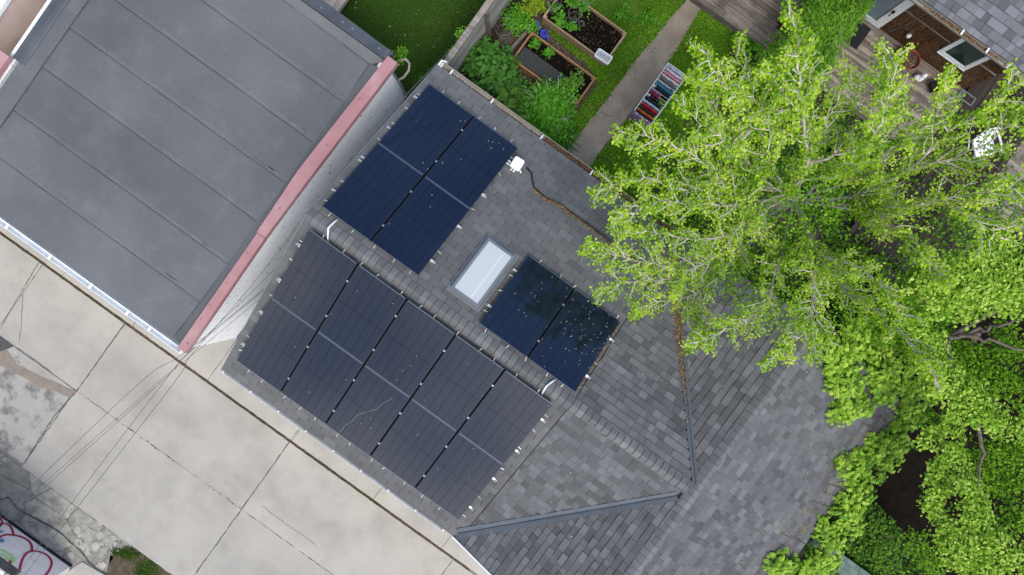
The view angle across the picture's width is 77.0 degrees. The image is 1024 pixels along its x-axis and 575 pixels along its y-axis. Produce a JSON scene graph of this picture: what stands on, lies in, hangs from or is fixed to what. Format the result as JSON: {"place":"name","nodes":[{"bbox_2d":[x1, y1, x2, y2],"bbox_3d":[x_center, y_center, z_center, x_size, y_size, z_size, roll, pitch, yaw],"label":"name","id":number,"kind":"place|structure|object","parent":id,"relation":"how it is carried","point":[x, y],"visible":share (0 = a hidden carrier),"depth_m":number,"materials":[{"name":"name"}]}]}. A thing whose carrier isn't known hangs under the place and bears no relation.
{"place":"outdoors","nodes":[
{"label":"outdoors","id":0,"kind":"place"},
{"bbox_2d":[0,336,74,462],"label":"old pavement","id":1,"kind":"structure","parent":0,"point":[29,410],"depth_m":16.65,"materials":[{"name":"concrete"}]},
{"bbox_2d":[0,337,12,350],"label":"dark patch","id":2,"kind":"object","parent":1,"relation":"on","point":[5,344],"visible":1,"depth_m":16.61,"materials":[{"name":"grey concrete"}]},
{"bbox_2d":[0,350,74,397],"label":"damp silt","id":3,"kind":"object","parent":1,"relation":"on","point":[7,360],"visible":1,"depth_m":16.62,"materials":[{"name":"soil"}]},
{"bbox_2d":[0,452,119,570],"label":"cracked pavement","id":4,"kind":"structure","parent":0,"point":[11,471],"depth_m":16.71,"materials":[{"name":"grey concrete"}]},
{"bbox_2d":[0,497,105,574],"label":"pavement crack","id":5,"kind":"object","parent":4,"relation":"on","point":[58,532],"visible":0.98,"depth_m":16.70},
{"bbox_2d":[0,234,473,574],"bbox_3d":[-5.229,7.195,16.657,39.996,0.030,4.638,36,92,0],"label":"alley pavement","id":6,"kind":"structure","parent":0,"point":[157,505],"depth_m":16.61,"materials":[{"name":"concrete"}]},
{"bbox_2d":[25,391,76,461],"bbox_3d":[-11.961,3.568,16.645,0.116,0.001,2.291,37,92,0],"label":"pavement crack","id":7,"kind":"object","parent":6,"relation":"on","point":[48,424],"visible":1,"depth_m":16.64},
{"bbox_2d":[194,430,297,574],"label":"pavement crack","id":8,"kind":"object","parent":6,"relation":"on","point":[244,504],"visible":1,"depth_m":16.63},
{"bbox_2d":[0,232,477,574],"bbox_3d":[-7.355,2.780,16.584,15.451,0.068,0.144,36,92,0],"label":"joint dirt","id":9,"kind":"structure","parent":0,"point":[243,407],"depth_m":16.58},
{"bbox_2d":[66,562,103,574],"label":"driveway apron","id":10,"kind":"object","parent":9,"relation":"on","point":[82,568],"visible":0.83,"depth_m":16.70,"materials":[{"name":"concrete"}]},
{"bbox_2d":[106,549,171,574],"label":"bare earth","id":11,"kind":"structure","parent":9,"relation":"on","point":[115,566],"depth_m":16.72,"materials":[{"name":"brown soil"}]},
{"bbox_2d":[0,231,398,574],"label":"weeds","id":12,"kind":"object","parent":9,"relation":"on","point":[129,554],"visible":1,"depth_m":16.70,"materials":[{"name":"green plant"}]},
{"bbox_2d":[0,217,488,574],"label":"alley edge pavement","id":13,"kind":"structure","parent":0,"point":[204,361],"depth_m":16.57,"materials":[{"name":"concrete"}]},
{"bbox_2d":[237,0,524,336],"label":"ground","id":14,"kind":"structure","parent":0,"point":[494,33],"depth_m":16.31,"materials":[{"name":"soil"}]},
{"bbox_2d":[0,0,46,54],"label":"tiled building","id":15,"kind":"structure","parent":14,"relation":"on","point":[17,17],"depth_m":14.41,"materials":[{"name":"beige tile"}]},
{"bbox_2d":[0,513,72,574],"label":"graffiti garage","id":16,"kind":"structure","parent":14,"relation":"on","point":[18,548],"depth_m":16.26,"materials":[{"name":"paint"}]},
{"bbox_2d":[0,513,72,574],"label":"garage door","id":17,"kind":"structure","parent":16,"relation":"in","point":[16,548],"depth_m":16.30,"materials":[{"name":"paint"}]},
{"bbox_2d":[0,0,410,353],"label":"flat roof building","id":18,"kind":"structure","parent":14,"relation":"on","point":[172,169],"depth_m":14.07,"materials":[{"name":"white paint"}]},
{"bbox_2d":[390,46,408,64],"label":"ivy sprig","id":19,"kind":"object","parent":18,"relation":"attached to","point":[401,53],"visible":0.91,"depth_m":14.42,"materials":[{"name":"green plant"}]},
{"bbox_2d":[444,0,510,72],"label":"fence","id":20,"kind":"object","parent":14,"relation":"on","point":[476,33],"visible":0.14,"depth_m":15.23,"materials":[{"name":"grey wood"}]},
{"bbox_2d":[221,60,903,574],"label":"roof","id":21,"kind":"structure","parent":14,"relation":"on","point":[741,458],"depth_m":12.88,"materials":[{"name":"grey"}]},
{"bbox_2d":[4,302,255,518],"bbox_3d":[-7.385,2.127,12.903,6.836,1.507,0.183,-43,90,1],"label":"overhead cable","id":22,"kind":"object","parent":21,"relation":"attached to","point":[123,412],"visible":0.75,"depth_m":13.01,"materials":[{"name":"metal"}]},
{"bbox_2d":[0,290,263,526],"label":"overhead cable","id":23,"kind":"object","parent":21,"relation":"attached to","point":[125,414],"visible":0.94,"depth_m":12.96,"materials":[{"name":"metal"}]},
{"bbox_2d":[4,288,264,512],"bbox_3d":[-7.575,2.080,12.904,6.483,1.508,0.314,-44,90,1],"label":"overhead cable","id":24,"kind":"object","parent":21,"relation":"attached to","point":[121,399],"visible":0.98,"depth_m":13.12,"materials":[{"name":"metal"}]},
{"bbox_2d":[18,271,272,572],"bbox_3d":[-7.199,2.258,12.903,0.426,1.908,7.749,37,92,0],"label":"overhead cable","id":25,"kind":"object","parent":21,"relation":"attached to","point":[137,416],"visible":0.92,"depth_m":12.93,"materials":[{"name":"metal"}]},
{"bbox_2d":[26,0,501,572],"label":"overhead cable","id":26,"kind":"object","parent":21,"relation":"attached to","point":[240,298],"visible":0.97,"depth_m":12.70,"materials":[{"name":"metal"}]},
{"bbox_2d":[237,298,316,390],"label":"solar panel","id":27,"kind":"object","parent":21,"relation":"attached to","point":[277,343],"visible":1,"depth_m":13.21,"materials":[{"name":"glass"}]},
{"bbox_2d":[272,229,356,329],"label":"solar panel","id":28,"kind":"object","parent":21,"relation":"attached to","point":[312,283],"visible":1,"depth_m":12.61,"materials":[{"name":"glass"}]},
{"bbox_2d":[281,332,362,422],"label":"solar panel","id":29,"kind":"object","parent":21,"relation":"attached to","point":[322,377],"visible":1,"depth_m":13.21,"materials":[{"name":"glass"}]},
{"bbox_2d":[318,265,405,363],"bbox_3d":[-2.972,0.534,12.633,1.148,0.049,1.730,36,110,0],"label":"solar panel","id":30,"kind":"object","parent":21,"relation":"attached to","point":[363,312],"visible":1,"depth_m":12.61,"materials":[{"name":"glass"}]},
{"bbox_2d":[326,365,409,454],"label":"solar panel","id":31,"kind":"object","parent":21,"relation":"attached to","point":[370,390],"visible":1,"depth_m":13.21,"materials":[{"name":"glass"}]},
{"bbox_2d":[322,143,422,240],"bbox_3d":[-2.733,-1.910,12.664,1.148,0.049,1.730,36,72,0],"label":"solar panel","id":32,"kind":"object","parent":21,"relation":"attached to","point":[370,194],"visible":1,"depth_m":12.65,"materials":[{"name":"glass"}]},
{"bbox_2d":[366,300,454,396],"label":"solar panel","id":33,"kind":"object","parent":21,"relation":"attached to","point":[413,332],"visible":1,"depth_m":12.62,"materials":[{"name":"glass"}]},
{"bbox_2d":[371,399,455,487],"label":"solar panel","id":34,"kind":"object","parent":21,"relation":"attached to","point":[405,452],"visible":1,"depth_m":13.22,"materials":[{"name":"glass"}]},
{"bbox_2d":[371,177,469,275],"bbox_3d":[-1.795,-1.235,12.666,1.148,0.049,1.730,36,72,0],"label":"solar panel","id":35,"kind":"object","parent":21,"relation":"attached to","point":[419,227],"visible":1,"depth_m":12.65,"materials":[{"name":"glass"}]},
{"bbox_2d":[379,84,472,175],"bbox_3d":[-1.763,-3.261,13.188,1.148,0.050,1.730,36,73,0],"label":"solar panel","id":36,"kind":"object","parent":21,"relation":"attached to","point":[422,143],"visible":1,"depth_m":13.17,"materials":[{"name":"glass"}]},
{"bbox_2d":[412,335,503,430],"bbox_3d":[-1.096,1.885,12.639,1.148,0.049,1.730,36,110,0],"label":"solar panel","id":37,"kind":"object","parent":21,"relation":"attached to","point":[453,389],"visible":1,"depth_m":12.62,"materials":[{"name":"glass"}]},
{"bbox_2d":[416,432,502,519],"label":"solar panel","id":38,"kind":"object","parent":21,"relation":"attached to","point":[447,484],"visible":1,"depth_m":13.22,"materials":[{"name":"glass"}]},
{"bbox_2d":[425,117,516,208],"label":"solar panel","id":39,"kind":"object","parent":21,"relation":"attached to","point":[467,170],"visible":1,"depth_m":13.17,"materials":[{"name":"glass"}]},
{"bbox_2d":[459,370,552,464],"bbox_3d":[-0.158,2.560,12.642,1.148,0.049,1.730,36,110,0],"label":"solar panel","id":40,"kind":"object","parent":21,"relation":"attached to","point":[508,414],"visible":1,"depth_m":12.62,"materials":[{"name":"glass"}]},
{"bbox_2d":[508,156,523,172],"bbox_3d":[0.013,-2.557,13.341,0.473,0.128,0.326,10,91,1],"label":"junction box","id":41,"kind":"object","parent":21,"relation":"on","point":[517,163],"visible":1,"depth_m":13.28,"materials":[{"name":"white plastic"}]},
{"bbox_2d":[479,255,572,356],"bbox_3d":[0.288,0.338,12.655,1.148,0.049,1.730,36,72,0],"label":"solar panel","id":42,"kind":"object","parent":21,"relation":"attached to","point":[519,316],"visible":1,"depth_m":12.64,"materials":[{"name":"glass"}]},
{"bbox_2d":[442,67,691,244],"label":"leaf litter","id":43,"kind":"object","parent":21,"relation":"on","point":[576,161],"visible":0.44,"depth_m":13.71,"materials":[{"name":"brown plant"}]},
{"bbox_2d":[528,289,619,391],"bbox_3d":[1.227,1.014,12.658,1.148,0.049,1.730,36,72,0],"label":"solar panel","id":44,"kind":"object","parent":21,"relation":"attached to","point":[558,352],"visible":1,"depth_m":12.64,"materials":[{"name":"glass"}]},
{"bbox_2d":[526,167,642,266],"bbox_3d":[1.445,-1.375,13.394,3.215,0.112,0.280,40,92,0],"label":"roof cable","id":45,"kind":"object","parent":21,"relation":"attached to","point":[571,212],"visible":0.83,"depth_m":13.36,"materials":[{"name":"black rubber"}]},
{"bbox_2d":[485,189,887,571],"bbox_3d":[2.470,2.897,13.133,9.086,1.275,7.546,36,92,0],"label":"roof debris","id":46,"kind":"object","parent":21,"relation":"on","point":[632,261],"visible":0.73,"depth_m":13.19,"materials":[{"name":"plant"}]},
{"bbox_2d":[741,405,892,563],"bbox_3d":[6.122,4.575,13.482,1.199,0.533,5.544,36,92,0],"label":"lichen","id":47,"kind":"object","parent":21,"relation":"on","point":[827,485],"visible":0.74,"depth_m":13.54},
{"bbox_2d":[340,0,512,91],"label":"turf base","id":48,"kind":"object","parent":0,"point":[446,29],"depth_m":16.29,"materials":[{"name":"green plant"}]},
{"bbox_2d":[323,0,348,11],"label":"timber platform","id":49,"kind":"structure","parent":48,"relation":"on","point":[338,5],"depth_m":16.00,"materials":[{"name":"grey wood"}]},
{"bbox_2d":[568,0,699,166],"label":"garden path","id":50,"kind":"structure","parent":0,"point":[633,93],"depth_m":16.23,"materials":[{"name":"concrete"}]},
{"bbox_2d":[550,0,734,197],"bbox_3d":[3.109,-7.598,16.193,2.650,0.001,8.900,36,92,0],"label":"lawn","id":51,"kind":"structure","parent":0,"point":[611,6],"depth_m":16.22,"materials":[{"name":"plant"}]},
{"bbox_2d":[613,0,636,23],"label":"weed patch","id":52,"kind":"object","parent":51,"relation":"on","point":[621,14],"visible":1,"depth_m":16.13,"materials":[{"name":"green plant"}]},
{"bbox_2d":[638,8,655,32],"bbox_3d":[3.360,-6.707,16.151,0.407,0.163,0.634,36,92,0],"label":"weed patch","id":53,"kind":"object","parent":51,"relation":"on","point":[649,14],"visible":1,"depth_m":16.13,"materials":[{"name":"green plant"}]},
{"bbox_2d":[591,11,732,193],"bbox_3d":[3.837,-4.561,16.253,1.420,0.001,5.020,36,92,0],"label":"lawn strip","id":54,"kind":"object","parent":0,"point":[671,92],"visible":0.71,"depth_m":16.25,"materials":[{"name":"plant"}]},
{"bbox_2d":[635,63,685,123],"bbox_3d":[3.535,-4.628,15.790,0.550,0.935,1.420,36,92,0],"label":"drying rack","id":55,"kind":"object","parent":54,"relation":"on","point":[662,95],"visible":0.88,"depth_m":15.33,"materials":[{"name":"white paint"}]},
{"bbox_2d":[628,110,651,127],"bbox_3d":[3.079,-4.010,15.550,0.550,0.444,0.162,36,92,0],"label":"shawl","id":56,"kind":"object","parent":55,"relation":"hanging from","point":[634,116],"visible":0.67,"depth_m":15.41,"materials":[{"name":"purple fabric"}]},
{"bbox_2d":[640,98,660,115],"bbox_3d":[3.339,-4.355,15.552,0.490,0.466,0.088,36,92,0],"label":"towel","id":57,"kind":"object","parent":55,"relation":"hanging from","point":[646,102],"visible":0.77,"depth_m":15.36,"materials":[{"name":"fabric"}]},
{"bbox_2d":[654,85,669,101],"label":"trousers","id":58,"kind":"object","parent":55,"relation":"hanging from","point":[663,93],"visible":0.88,"depth_m":15.37,"materials":[{"name":"fabric"}]},
{"bbox_2d":[661,70,679,83],"bbox_3d":[3.810,-5.029,15.530,0.466,0.467,0.088,36,92,0],"label":"towel","id":59,"kind":"object","parent":55,"relation":"hanging from","point":[673,78],"visible":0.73,"depth_m":15.33,"materials":[{"name":"fabric"}]},
{"bbox_2d":[633,50,844,303],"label":"mulch ground","id":60,"kind":"structure","parent":0,"point":[817,237],"depth_m":16.29,"materials":[{"name":"brown soil"}]},
{"bbox_2d":[737,37,763,59],"bbox_3d":[5.940,-5.884,16.017,0.710,0.353,0.609,36,92,0],"label":"border plant","id":61,"kind":"object","parent":60,"relation":"on","point":[755,46],"visible":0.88,"depth_m":15.95,"materials":[{"name":"green plant"}]},
{"bbox_2d":[638,53,956,385],"bbox_3d":[7.642,-1.448,16.221,8.385,0.239,5.192,36,92,0],"label":"ground cover","id":62,"kind":"object","parent":60,"relation":"on","point":[841,248],"visible":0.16,"depth_m":16.22,"materials":[{"name":"green plant"}]},
{"bbox_2d":[576,0,1023,401],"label":"maple tree","id":63,"kind":"object","parent":60,"relation":"on","point":[815,260],"visible":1,"depth_m":10.36,"materials":[{"name":"green plant"}]},
{"bbox_2d":[470,0,1023,240],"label":"yard soil","id":64,"kind":"structure","parent":0,"point":[511,41],"depth_m":16.27,"materials":[{"name":"brown soil"}]},
{"bbox_2d":[451,35,521,95],"bbox_3d":[-0.617,-5.493,15.910,1.930,0.764,1.440,36,92,0],"label":"leafy shrub","id":65,"kind":"object","parent":64,"relation":"on","point":[486,61],"visible":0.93,"depth_m":15.76,"materials":[{"name":"green plant"}]},
{"bbox_2d":[491,63,526,102],"bbox_3d":[-0.060,-5.014,16.048,0.941,0.496,1.123,-23,91,1],"label":"leafy shrub","id":66,"kind":"object","parent":64,"relation":"on","point":[524,83],"visible":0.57,"depth_m":15.95,"materials":[{"name":"green plant"}]},
{"bbox_2d":[496,85,532,120],"bbox_3d":[0.226,-4.614,16.028,1.012,0.457,1.134,-31,91,1],"label":"hosta","id":67,"kind":"object","parent":64,"relation":"on","point":[513,104],"visible":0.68,"depth_m":15.91,"materials":[{"name":"green plant"}]},
{"bbox_2d":[501,0,542,36],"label":"leafy shrub","id":68,"kind":"object","parent":64,"relation":"on","point":[518,20],"visible":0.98,"depth_m":15.93,"materials":[{"name":"green plant"}]},
{"bbox_2d":[507,19,536,53],"bbox_3d":[0.245,-6.289,16.198,0.085,0.060,1.138,42,91,0],"label":"loose plank","id":69,"kind":"object","parent":64,"relation":"on","point":[519,39],"visible":0.57,"depth_m":16.17,"materials":[{"name":"grey wood"}]},
{"bbox_2d":[518,0,549,19],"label":"leafy shrub","id":70,"kind":"object","parent":64,"relation":"on","point":[532,6],"visible":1,"depth_m":15.87,"materials":[{"name":"green plant"}]},
{"bbox_2d":[536,21,548,40],"bbox_3d":[0.773,-6.412,16.115,0.220,0.265,0.512,-15,91,1],"label":"watering can","id":71,"kind":"object","parent":64,"relation":"on","point":[543,34],"visible":0.98,"depth_m":16.08,"materials":[{"name":"blue plastic"}]},
{"bbox_2d":[515,73,581,144],"bbox_3d":[0.972,-4.364,15.850,1.644,0.891,1.872,-10,91,1],"label":"leafy shrub","id":72,"kind":"object","parent":64,"relation":"on","point":[548,107],"visible":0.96,"depth_m":15.71,"materials":[{"name":"green plant"}]},
{"bbox_2d":[519,79,573,128],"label":"dry flower spikes","id":73,"kind":"object","parent":72,"relation":"attached to","point":[550,88],"visible":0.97,"depth_m":15.58,"materials":[{"name":"plant"}]},
{"bbox_2d":[512,32,595,108],"bbox_3d":[1.022,-5.409,16.117,1.960,0.300,0.905,36,92,0],"label":"raised bed","id":74,"kind":"object","parent":64,"relation":"on","point":[536,67],"visible":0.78,"depth_m":16.07,"materials":[{"name":"brown wood"}]},
{"bbox_2d":[528,35,541,49],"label":"seedling","id":75,"kind":"object","parent":74,"relation":"on","point":[535,42],"visible":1,"depth_m":15.92,"materials":[{"name":"green plant"}]},
{"bbox_2d":[541,44,554,58],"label":"seedling","id":76,"kind":"object","parent":74,"relation":"on","point":[549,51],"visible":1,"depth_m":15.96,"materials":[{"name":"green plant"}]},
{"bbox_2d":[555,81,574,99],"bbox_3d":[1.341,-4.814,15.953,0.557,0.269,0.689,-6,91,1],"label":"vegetable","id":77,"kind":"object","parent":74,"relation":"on","point":[567,88],"visible":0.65,"depth_m":15.92,"materials":[{"name":"green plant"}]},
{"bbox_2d":[565,68,584,93],"bbox_3d":[1.563,-5.098,15.954,0.491,0.236,0.665,36,92,0],"label":"vegetable","id":78,"kind":"object","parent":74,"relation":"on","point":[574,79],"visible":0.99,"depth_m":15.91,"materials":[{"name":"green plant"}]},
{"bbox_2d":[557,126,582,153],"bbox_3d":[1.289,-3.757,16.257,1.093,0.489,1.173,36,92,0],"label":"day lily","id":79,"kind":"object","parent":64,"relation":"on","point":[569,138],"visible":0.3,"depth_m":16.18,"materials":[{"name":"green plant"}]},
{"bbox_2d":[542,0,626,66],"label":"raised bed","id":80,"kind":"object","parent":64,"relation":"on","point":[607,32],"visible":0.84,"depth_m":16.02,"materials":[{"name":"brown wood"}]},
{"bbox_2d":[546,3,565,19],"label":"seedling","id":81,"kind":"object","parent":80,"relation":"on","point":[557,12],"visible":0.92,"depth_m":15.87,"materials":[{"name":"green plant"}]},
{"bbox_2d":[552,15,565,27],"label":"seedling","id":82,"kind":"object","parent":80,"relation":"on","point":[560,20],"visible":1,"depth_m":15.90,"materials":[{"name":"green plant"}]},
{"bbox_2d":[560,20,579,31],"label":"seedling","id":83,"kind":"object","parent":80,"relation":"on","point":[571,26],"visible":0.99,"depth_m":15.91,"materials":[{"name":"green plant"}]},
{"bbox_2d":[564,0,583,10],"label":"seedling","id":84,"kind":"object","parent":80,"relation":"on","point":[571,4],"visible":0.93,"depth_m":15.88,"materials":[{"name":"green plant"}]},
{"bbox_2d":[576,0,590,17],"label":"seedling","id":85,"kind":"object","parent":80,"relation":"on","point":[584,8],"visible":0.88,"depth_m":15.88,"materials":[{"name":"green plant"}]},
{"bbox_2d":[594,48,612,64],"bbox_3d":[2.250,-5.676,15.847,0.415,0.105,0.225,33,92,0],"label":"plastic basket","id":86,"kind":"object","parent":80,"relation":"on","point":[602,56],"visible":1,"depth_m":15.80,"materials":[{"name":"white plastic"}]},
{"bbox_2d":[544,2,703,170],"bbox_3d":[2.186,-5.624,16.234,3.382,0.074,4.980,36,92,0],"label":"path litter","id":87,"kind":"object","parent":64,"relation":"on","point":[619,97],"visible":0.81,"depth_m":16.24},
{"bbox_2d":[730,31,752,49],"bbox_3d":[5.725,-6.137,16.012,0.560,0.358,0.660,36,92,0],"label":"border plant","id":88,"kind":"object","parent":64,"relation":"on","point":[739,35],"visible":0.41,"depth_m":15.92,"materials":[{"name":"green plant"}]},
{"bbox_2d":[738,0,880,104],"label":"vine hedge","id":89,"kind":"object","parent":64,"relation":"on","point":[837,20],"visible":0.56,"depth_m":14.41,"materials":[{"name":"green plant"}]},
{"bbox_2d":[689,0,1023,312],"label":"wooden deck","id":90,"kind":"structure","parent":64,"relation":"on","point":[758,19],"depth_m":15.88,"materials":[{"name":"grey wood"}]},
{"bbox_2d":[843,20,870,49],"bbox_3d":[8.374,-6.309,15.834,0.700,0.021,0.620,36,92,0],"label":"door mat","id":91,"kind":"object","parent":90,"relation":"on","point":[863,30],"depth_m":15.83,"materials":[{"name":"black rubber"}]},
{"bbox_2d":[897,49,920,70],"bbox_3d":[9.586,-5.520,15.665,0.488,0.370,0.543,-21,91,1],"label":"flower pot","id":92,"kind":"object","parent":90,"relation":"on","point":[913,59],"visible":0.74,"depth_m":15.54,"materials":[{"name":"ceramic"}]},
{"bbox_2d":[928,80,941,92],"bbox_3d":[10.368,-4.916,15.748,0.283,0.210,0.283,-9,91,1],"label":"planter box","id":93,"kind":"object","parent":90,"relation":"on","point":[932,85],"visible":0.67,"depth_m":15.77,"materials":[{"name":"black rubber"}]},
{"bbox_2d":[958,89,975,105],"bbox_3d":[11.171,-4.668,15.828,0.430,0.030,0.230,36,92,0],"label":"metal grate","id":94,"kind":"object","parent":90,"relation":"on","point":[965,92],"visible":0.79,"depth_m":15.82,"materials":[{"name":"grey metal"}]},
{"bbox_2d":[967,127,1001,158],"bbox_3d":[11.327,-3.436,15.446,0.544,0.922,0.617,-13,91,1],"label":"garden chair","id":95,"kind":"object","parent":90,"relation":"on","point":[976,152],"visible":0.46,"depth_m":15.46,"materials":[{"name":"white plastic"}]},
{"bbox_2d":[864,0,1023,88],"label":"house","id":96,"kind":"structure","parent":64,"relation":"on","point":[995,27],"depth_m":14.48,"materials":[{"name":"brown wood"}]},
{"bbox_2d":[864,0,913,27],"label":"door","id":97,"kind":"structure","parent":96,"relation":"in","point":[885,11],"depth_m":15.12,"materials":[{"name":"white paint"}]},
{"bbox_2d":[925,7,999,60],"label":"gutter litter","id":98,"kind":"object","parent":96,"relation":"on","point":[952,26],"visible":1,"depth_m":13.48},
{"bbox_2d":[937,38,989,71],"bbox_3d":[10.379,-5.353,14.652,0.786,1.170,0.064,36,92,0],"label":"window","id":99,"kind":"structure","parent":96,"relation":"in","point":[960,53],"depth_m":14.82,"materials":[{"name":"white paint"}]},
{"bbox_2d":[804,238,1023,574],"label":"shaded soil","id":100,"kind":"structure","parent":0,"point":[899,493],"depth_m":16.38,"materials":[{"name":"brown soil"}]},
{"bbox_2d":[793,534,869,574],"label":"garden shed","id":101,"kind":"structure","parent":100,"relation":"on","point":[849,567],"depth_m":14.57,"materials":[{"name":"grey wood"}]},
{"bbox_2d":[762,317,939,574],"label":"virginia creeper","id":102,"kind":"object","parent":100,"relation":"on","point":[882,453],"visible":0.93,"depth_m":13.45,"materials":[{"name":"green plant"}]},
{"bbox_2d":[840,504,915,574],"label":"evergreen shrub","id":103,"kind":"object","parent":100,"relation":"on","point":[879,555],"visible":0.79,"depth_m":14.77,"materials":[{"name":"green plant"}]},
{"bbox_2d":[872,525,945,574],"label":"evergreen shrub","id":104,"kind":"object","parent":100,"relation":"on","point":[914,563],"visible":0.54,"depth_m":15.01,"materials":[{"name":"green plant"}]},
{"bbox_2d":[866,236,1023,574],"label":"linden tree","id":105,"kind":"object","parent":100,"relation":"on","point":[991,275],"visible":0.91,"depth_m":11.80,"materials":[{"name":"green plant"}]},
{"bbox_2d":[906,160,1023,274],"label":"evergreen shrub","id":106,"kind":"object","parent":100,"relation":"on","point":[959,232],"visible":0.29,"depth_m":13.49,"materials":[{"name":"green plant"}]},
{"bbox_2d":[913,73,927,81],"bbox_3d":[9.995,-5.163,15.688,0.250,0.330,0.220,36,92,0],"label":"garden statue","id":107,"kind":"object","parent":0,"point":[920,77],"visible":1,"depth_m":15.70,"materials":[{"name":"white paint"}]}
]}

